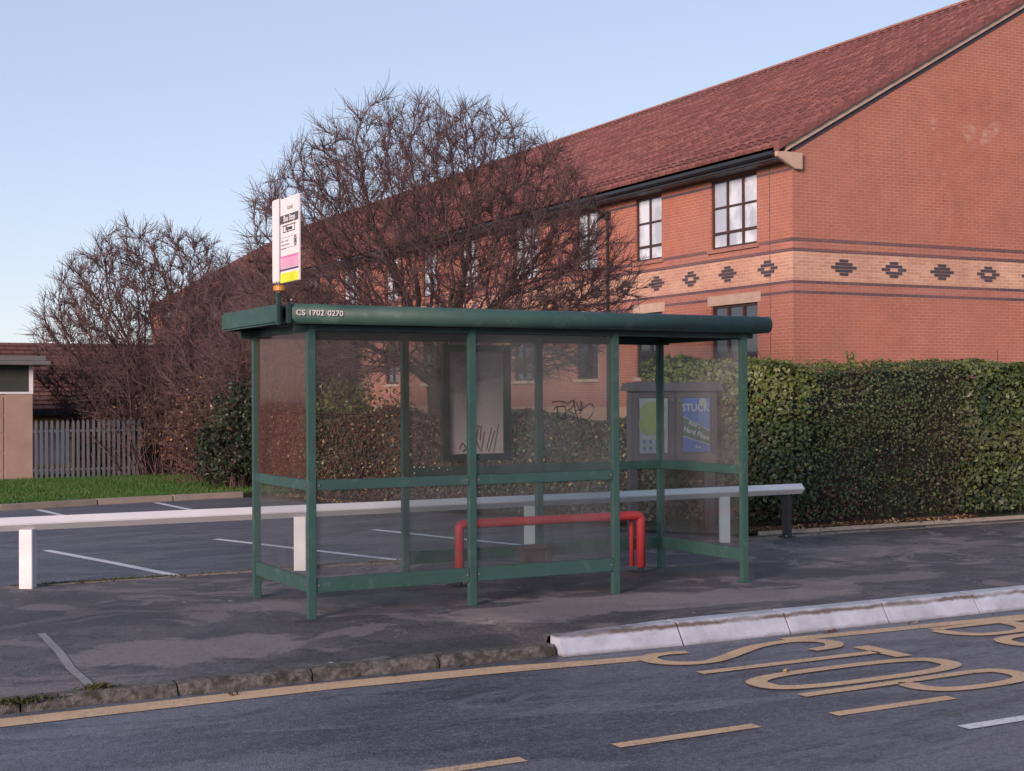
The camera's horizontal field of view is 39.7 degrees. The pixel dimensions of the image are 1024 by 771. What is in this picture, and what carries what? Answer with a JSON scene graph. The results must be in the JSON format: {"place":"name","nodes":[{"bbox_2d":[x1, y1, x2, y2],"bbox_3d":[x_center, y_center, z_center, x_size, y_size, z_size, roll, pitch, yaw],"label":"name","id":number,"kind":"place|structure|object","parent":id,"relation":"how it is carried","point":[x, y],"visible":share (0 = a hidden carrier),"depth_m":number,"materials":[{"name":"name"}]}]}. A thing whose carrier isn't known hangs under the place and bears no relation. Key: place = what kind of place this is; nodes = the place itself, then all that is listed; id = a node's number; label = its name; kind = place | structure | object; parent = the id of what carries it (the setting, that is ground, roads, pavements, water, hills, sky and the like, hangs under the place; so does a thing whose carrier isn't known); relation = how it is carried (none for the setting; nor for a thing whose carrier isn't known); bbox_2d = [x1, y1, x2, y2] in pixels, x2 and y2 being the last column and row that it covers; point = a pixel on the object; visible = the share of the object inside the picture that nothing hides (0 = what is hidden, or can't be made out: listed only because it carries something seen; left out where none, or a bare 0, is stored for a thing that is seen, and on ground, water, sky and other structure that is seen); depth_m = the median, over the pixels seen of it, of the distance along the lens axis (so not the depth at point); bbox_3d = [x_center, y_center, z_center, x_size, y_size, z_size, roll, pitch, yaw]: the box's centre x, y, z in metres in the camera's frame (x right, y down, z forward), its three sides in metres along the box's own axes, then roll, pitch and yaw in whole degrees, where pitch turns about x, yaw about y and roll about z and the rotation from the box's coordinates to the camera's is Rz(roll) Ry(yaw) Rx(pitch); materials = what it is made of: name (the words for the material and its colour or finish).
{"place":"outdoors","nodes":[
{"label":"outdoors","id":0,"kind":"place"},
{"bbox_2d":[33,418,71,474],"bbox_3d":[-11.299,1.565,34.819,1.000,1.520,0.070,0,-1,-28],"label":"fence","id":1,"kind":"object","parent":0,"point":[54,420],"depth_m":34.82,"materials":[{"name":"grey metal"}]},
{"bbox_2d":[0,470,290,503],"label":"lawn","id":2,"kind":"structure","parent":0,"point":[96,488],"depth_m":23.95,"materials":[{"name":"green plant"}]},
{"bbox_2d":[33,419,141,478],"bbox_3d":[-8.333,1.308,27.809,2.110,1.296,0.126,0,-1,-28],"label":"palisade fence","id":3,"kind":"object","parent":2,"relation":"on","point":[98,468],"visible":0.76,"depth_m":27.71,"materials":[{"name":"metal"}]},
{"bbox_2d":[0,497,738,586],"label":"car park","id":4,"kind":"structure","parent":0,"point":[185,548],"depth_m":15.98,"materials":[{"name":"grey asphalt"}]},
{"bbox_2d":[10,559,400,586],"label":"moss verge","id":5,"kind":"structure","parent":4,"relation":"on","point":[133,577],"depth_m":12.65,"materials":[{"name":"green plant"}]},
{"bbox_2d":[37,502,523,575],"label":"parking bay lines","id":6,"kind":"object","parent":4,"relation":"on","point":[118,563],"visible":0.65,"depth_m":14.71,"materials":[{"name":"white paint"}]},
{"bbox_2d":[190,474,756,537],"bbox_3d":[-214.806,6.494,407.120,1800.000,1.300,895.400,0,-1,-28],"label":"ground","id":7,"kind":"structure","parent":0,"point":[464,512],"depth_m":19.76,"materials":[{"name":"soil"}]},
{"bbox_2d":[0,356,50,480],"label":"garage","id":8,"kind":"structure","parent":7,"relation":"on","point":[16,416],"depth_m":27.14,"materials":[{"name":"beige concrete"}]},
{"bbox_2d":[0,491,242,510],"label":"lawn kerb","id":9,"kind":"structure","parent":7,"relation":"on","point":[80,502],"depth_m":21.56,"materials":[{"name":"concrete"}]},
{"bbox_2d":[48,285,200,472],"bbox_3d":[-7.918,-0.046,30.524,4.096,4.262,2.604,0,-1,-28],"label":"shrub","id":10,"kind":"object","parent":7,"relation":"on","point":[96,444],"visible":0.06,"depth_m":30.04,"materials":[{"name":"brown plant"}]},
{"bbox_2d":[20,209,262,474],"bbox_3d":[-7.564,-0.860,29.909,5.510,5.657,4.916,0,-1,-28],"label":"bare tree","id":11,"kind":"object","parent":7,"relation":"on","point":[81,315],"visible":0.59,"depth_m":29.05,"materials":[{"name":"brown plant"}]},
{"bbox_2d":[68,288,215,475],"bbox_3d":[-7.173,-0.101,28.834,3.718,3.936,3.223,0,-1,-28],"label":"shrub","id":12,"kind":"object","parent":7,"relation":"on","point":[146,419],"visible":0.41,"depth_m":28.30,"materials":[{"name":"brown plant"}]},
{"bbox_2d":[0,342,369,474],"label":"tiled house","id":13,"kind":"structure","parent":7,"relation":"on","point":[43,411],"depth_m":35.17,"materials":[{"name":"brown brick"}]},
{"bbox_2d":[153,374,263,484],"bbox_3d":[-5.352,0.953,26.185,2.411,2.348,3.172,0,-1,-28],"label":"shrub","id":14,"kind":"object","parent":7,"relation":"on","point":[182,450],"visible":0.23,"depth_m":26.05,"materials":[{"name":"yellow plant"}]},
{"bbox_2d":[193,374,287,490],"bbox_3d":[-4.625,0.808,24.568,1.777,2.026,1.799,0,-1,-28],"label":"shrub","id":15,"kind":"object","parent":7,"relation":"on","point":[232,429],"visible":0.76,"depth_m":24.15,"materials":[{"name":"green plant"}]},
{"bbox_2d":[143,250,371,436],"bbox_3d":[-5.054,-0.437,28.607,4.630,4.664,3.653,0,-1,-28],"label":"shrub","id":16,"kind":"object","parent":7,"relation":"on","point":[189,338],"visible":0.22,"depth_m":27.77,"materials":[{"name":"brown plant"}]},
{"bbox_2d":[203,275,360,435],"bbox_3d":[-4.183,-0.144,25.755,3.051,4.027,2.750,0,-1,-28],"label":"shrub","id":17,"kind":"object","parent":7,"relation":"on","point":[242,360],"visible":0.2,"depth_m":25.23,"materials":[{"name":"brown plant"}]},
{"bbox_2d":[185,264,384,485],"bbox_3d":[-4.213,-0.259,25.951,3.708,4.424,3.483,-1,0,27],"label":"shrub","id":18,"kind":"object","parent":7,"relation":"on","point":[286,383],"visible":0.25,"depth_m":25.29,"materials":[{"name":"brown plant"}]},
{"bbox_2d":[292,372,421,434],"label":"shrub","id":19,"kind":"object","parent":7,"relation":"on","point":[358,398],"visible":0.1,"depth_m":23.62,"materials":[{"name":"green plant"}]},
{"bbox_2d":[221,70,665,417],"bbox_3d":[-1.143,-1.470,21.449,6.706,6.602,5.766,0,-1,-28],"label":"bare tree","id":20,"kind":"object","parent":7,"relation":"on","point":[391,354],"visible":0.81,"depth_m":20.61,"materials":[{"name":"brown plant"}]},
{"bbox_2d":[268,399,654,523],"bbox_3d":[-1.145,0.962,20.556,1.498,1.617,8.459,0,-1,-41],"label":"boundary hedge","id":21,"kind":"object","parent":7,"relation":"on","point":[346,444],"visible":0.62,"depth_m":20.15,"materials":[{"name":"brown plant"}]},
{"bbox_2d":[0,520,1023,588],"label":"edging","id":22,"kind":"object","parent":7,"relation":"on","point":[367,563],"visible":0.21,"depth_m":13.59,"materials":[{"name":"concrete"}]},
{"bbox_2d":[145,0,1023,420],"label":"brick building","id":23,"kind":"structure","parent":7,"relation":"on","point":[861,196],"depth_m":31.32,"materials":[{"name":"brick"},{"name":"roof tile"},{"name":"glass"}]},
{"bbox_2d":[344,266,357,303],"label":"window","id":24,"kind":"structure","parent":23,"relation":"in","point":[357,266],"depth_m":52.27,"materials":[{"name":"clear glass"}]},
{"bbox_2d":[383,341,399,386],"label":"window","id":25,"kind":"structure","parent":23,"relation":"in","point":[394,381],"depth_m":48.45,"materials":[{"name":"glass"}]},
{"bbox_2d":[386,257,397,305],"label":"window","id":26,"kind":"structure","parent":23,"relation":"in","point":[397,257],"depth_m":48.77,"materials":[{"name":"clear glass"}]},
{"bbox_2d":[420,342,435,385],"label":"window","id":27,"kind":"structure","parent":23,"relation":"in","point":[421,384],"depth_m":45.86,"materials":[{"name":"glass"}]},
{"bbox_2d":[421,249,436,299],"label":"window","id":28,"kind":"structure","parent":23,"relation":"in","point":[435,249],"depth_m":45.88,"materials":[{"name":"clear glass"}]},
{"bbox_2d":[463,241,476,292],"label":"window","id":29,"kind":"structure","parent":23,"relation":"in","point":[472,253],"depth_m":42.89,"materials":[{"name":"clear glass"}]},
{"bbox_2d":[511,343,533,383],"bbox_3d":[0.509,-0.968,39.634,0.360,1.860,1.740,0,0,-27],"label":"window","id":30,"kind":"structure","parent":23,"relation":"in","point":[523,380],"depth_m":39.79,"materials":[{"name":"glass"}]},
{"bbox_2d":[515,225,537,284],"bbox_3d":[0.496,-3.693,39.655,0.360,1.730,1.700,0,0,-27],"label":"window","id":31,"kind":"structure","parent":23,"relation":"in","point":[529,225],"depth_m":39.68,"materials":[{"name":"clear glass"}]},
{"bbox_2d":[573,210,596,275],"bbox_3d":[2.037,-3.724,36.628,0.360,1.730,1.300,0,0,-27],"label":"window","id":32,"kind":"structure","parent":23,"relation":"in","point":[592,217],"depth_m":36.56,"materials":[{"name":"clear glass"}]},
{"bbox_2d":[573,310,599,382],"bbox_3d":[2.051,-0.999,36.607,0.360,1.860,1.340,0,0,-27],"label":"window","id":33,"kind":"structure","parent":23,"relation":"in","point":[593,378],"depth_m":36.50,"materials":[{"name":"glass"}]},
{"bbox_2d":[632,194,663,266],"bbox_3d":[3.378,-3.751,33.975,0.360,1.730,1.360,0,0,-27],"label":"window","id":34,"kind":"structure","parent":23,"relation":"in","point":[649,217],"depth_m":33.96,"materials":[{"name":"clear glass"}]},
{"bbox_2d":[633,302,664,380],"bbox_3d":[3.391,-1.026,33.954,0.360,1.860,1.400,0,0,-27],"label":"window","id":35,"kind":"structure","parent":23,"relation":"in","point":[645,352],"depth_m":34.07,"materials":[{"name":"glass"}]},
{"bbox_2d":[707,172,759,254],"bbox_3d":[4.929,-3.783,30.916,0.360,1.730,1.900,0,0,-27],"label":"window","id":36,"kind":"structure","parent":23,"relation":"in","point":[734,199],"depth_m":30.93,"materials":[{"name":"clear glass"}]},
{"bbox_2d":[708,291,760,362],"bbox_3d":[4.943,-1.058,30.895,0.360,1.860,1.940,0,0,-27],"label":"window","id":37,"kind":"structure","parent":23,"relation":"in","point":[723,349],"depth_m":30.93,"materials":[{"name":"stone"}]},
{"bbox_2d":[620,382,723,535],"bbox_3d":[1.871,0.865,16.453,1.320,1.805,0.216,0,-1,-28],"label":"notice board","id":38,"kind":"object","parent":7,"relation":"on","point":[690,421],"visible":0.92,"depth_m":16.42,"materials":[{"name":"metal"}]},
{"bbox_2d":[633,392,674,460],"bbox_3d":[1.631,0.472,16.265,0.570,0.790,0.027,0,-1,-28],"label":"door","id":39,"kind":"structure","parent":38,"relation":"in","point":[636,456],"depth_m":16.23,"materials":[{"name":"metal"}]},
{"bbox_2d":[676,392,716,459],"bbox_3d":[2.159,0.471,16.550,0.570,0.790,0.027,0,-1,-28],"label":"door","id":40,"kind":"structure","parent":38,"relation":"in","point":[713,454],"depth_m":16.54,"materials":[{"name":"metal"}]},
{"bbox_2d":[748,518,1023,537],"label":"pavement margin","id":41,"kind":"object","parent":7,"relation":"on","point":[756,536],"visible":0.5,"depth_m":16.95,"materials":[{"name":"concrete"}]},
{"bbox_2d":[757,515,1023,534],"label":"hedge edging","id":42,"kind":"object","parent":7,"relation":"on","point":[804,530],"visible":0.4,"depth_m":17.05,"materials":[{"name":"concrete"}]},
{"bbox_2d":[0,0,962,343],"label":"sky","id":43,"kind":"structure","parent":0,"point":[144,109],"materials":[{"name":"blue"}]},
{"bbox_2d":[0,609,1023,770],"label":"road","id":44,"kind":"structure","parent":0,"point":[579,718],"depth_m":7.41,"materials":[{"name":"grey asphalt"}]},
{"bbox_2d":[0,643,555,714],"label":"kerb","id":45,"kind":"structure","parent":44,"relation":"on","point":[201,685],"depth_m":8.38,"materials":[{"name":"stone"}]},
{"bbox_2d":[0,681,121,704],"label":"kerb moss","id":46,"kind":"object","parent":45,"relation":"on","point":[31,698],"visible":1,"depth_m":7.74,"materials":[{"name":"green plant"}]},
{"bbox_2d":[0,614,1023,726],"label":"bus bay line","id":47,"kind":"object","parent":44,"relation":"on","point":[39,718],"visible":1,"depth_m":8.39,"materials":[{"name":"yellow paint"}]},
{"bbox_2d":[228,492,996,695],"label":"leaf litter","id":48,"kind":"object","parent":44,"relation":"on","point":[754,529],"visible":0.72,"depth_m":17.17,"materials":[{"name":"brown plant"}]},
{"bbox_2d":[423,696,957,770],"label":"broken bus bay line","id":49,"kind":"object","parent":44,"relation":"on","point":[656,739],"visible":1,"depth_m":7.09,"materials":[{"name":"yellow paint"}]},
{"bbox_2d":[638,639,843,664],"bbox_3d":[1.540,1.756,9.380,1.568,0.001,0.459,0,-1,-28],"label":"letter marking","id":50,"kind":"object","parent":44,"relation":"on","point":[654,658],"visible":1,"depth_m":9.32,"materials":[{"name":"yellow paint"}]},
{"bbox_2d":[550,585,1023,656],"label":"bus boarding kerb","id":51,"kind":"structure","parent":44,"relation":"on","point":[710,628],"depth_m":10.12,"materials":[{"name":"white concrete"}]},
{"bbox_2d":[696,645,910,673],"bbox_3d":[1.825,1.752,9.017,1.545,0.001,0.420,0,-1,-28],"label":"letter marking","id":52,"kind":"object","parent":44,"relation":"on","point":[872,649],"visible":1,"depth_m":9.11,"materials":[{"name":"yellow paint"}]},
{"bbox_2d":[745,658,961,688],"bbox_3d":[2.099,1.748,8.631,1.579,0.001,0.488,0,-1,-28],"label":"letter marking","id":53,"kind":"object","parent":44,"relation":"on","point":[760,681],"visible":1,"depth_m":8.59,"materials":[{"name":"yellow paint"}]},
{"bbox_2d":[798,668,1023,696],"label":"letter marking","id":54,"kind":"object","parent":44,"relation":"on","point":[1018,676],"visible":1,"depth_m":8.28,"materials":[{"name":"yellow paint"}]},
{"bbox_2d":[928,618,1023,634],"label":"letter marking","id":55,"kind":"object","parent":44,"relation":"on","point":[1019,626],"visible":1,"depth_m":10.26,"materials":[{"name":"yellow paint"}]},
{"bbox_2d":[958,715,1023,728],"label":"line","id":56,"kind":"object","parent":44,"relation":"on","point":[994,722],"visible":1,"depth_m":7.32,"materials":[{"name":"white paint"}]},
{"bbox_2d":[994,633,1023,645],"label":"letter marking","id":57,"kind":"object","parent":44,"relation":"on","point":[1006,639],"visible":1,"depth_m":9.76,"materials":[{"name":"yellow paint"}]},
{"bbox_2d":[0,522,1023,696],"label":"pavement","id":58,"kind":"structure","parent":0,"point":[126,632],"depth_m":10.91,"materials":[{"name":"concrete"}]},
{"bbox_2d":[37,633,92,686],"bbox_3d":[-2.793,1.693,8.812,0.080,0.030,1.872,0,0,-27],"label":"pavement joint","id":59,"kind":"object","parent":58,"relation":"on","point":[65,659],"visible":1,"depth_m":8.72,"materials":[{"name":"grey concrete"}]},
{"bbox_2d":[0,483,804,588],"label":"knee rail","id":60,"kind":"object","parent":58,"relation":"on","point":[27,528],"visible":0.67,"depth_m":13.29,"materials":[{"name":"white metal"}]},
{"bbox_2d":[222,293,772,618],"bbox_3d":[-0.056,0.528,11.687,4.382,2.365,1.569,0,-1,-28],"label":"bus shelter","id":61,"kind":"object","parent":58,"relation":"on","point":[475,402],"visible":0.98,"depth_m":11.47,"materials":[{"name":"green paint"}]},
{"bbox_2d":[272,193,300,292],"bbox_3d":[-1.571,-0.989,9.916,0.083,0.663,0.510,0,-1,-28],"label":"bus stop sign","id":62,"kind":"object","parent":61,"relation":"attached to","point":[286,242],"visible":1,"depth_m":9.90,"materials":[{"name":"white plastic"}]},
{"bbox_2d":[447,511,647,586],"bbox_3d":[0.337,1.419,12.447,1.930,0.570,0.182,0,-1,-28],"label":"perch seat","id":63,"kind":"object","parent":58,"relation":"on","point":[630,516],"visible":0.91,"depth_m":12.43,"materials":[{"name":"red paint"}]},
{"bbox_2d":[609,513,1023,533],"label":"hedge bed","id":64,"kind":"object","parent":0,"point":[695,528],"visible":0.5,"depth_m":16.75,"materials":[{"name":"soil"}]},
{"bbox_2d":[638,348,1023,526],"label":"clipped hedge","id":65,"kind":"object","parent":64,"relation":"on","point":[932,437],"visible":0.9,"depth_m":17.32,"materials":[{"name":"green plant"}]},
{"bbox_2d":[845,351,856,372],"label":"hedge sprig","id":66,"kind":"object","parent":65,"relation":"attached to","point":[851,358],"visible":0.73,"depth_m":17.64,"materials":[{"name":"green plant"}]}
]}

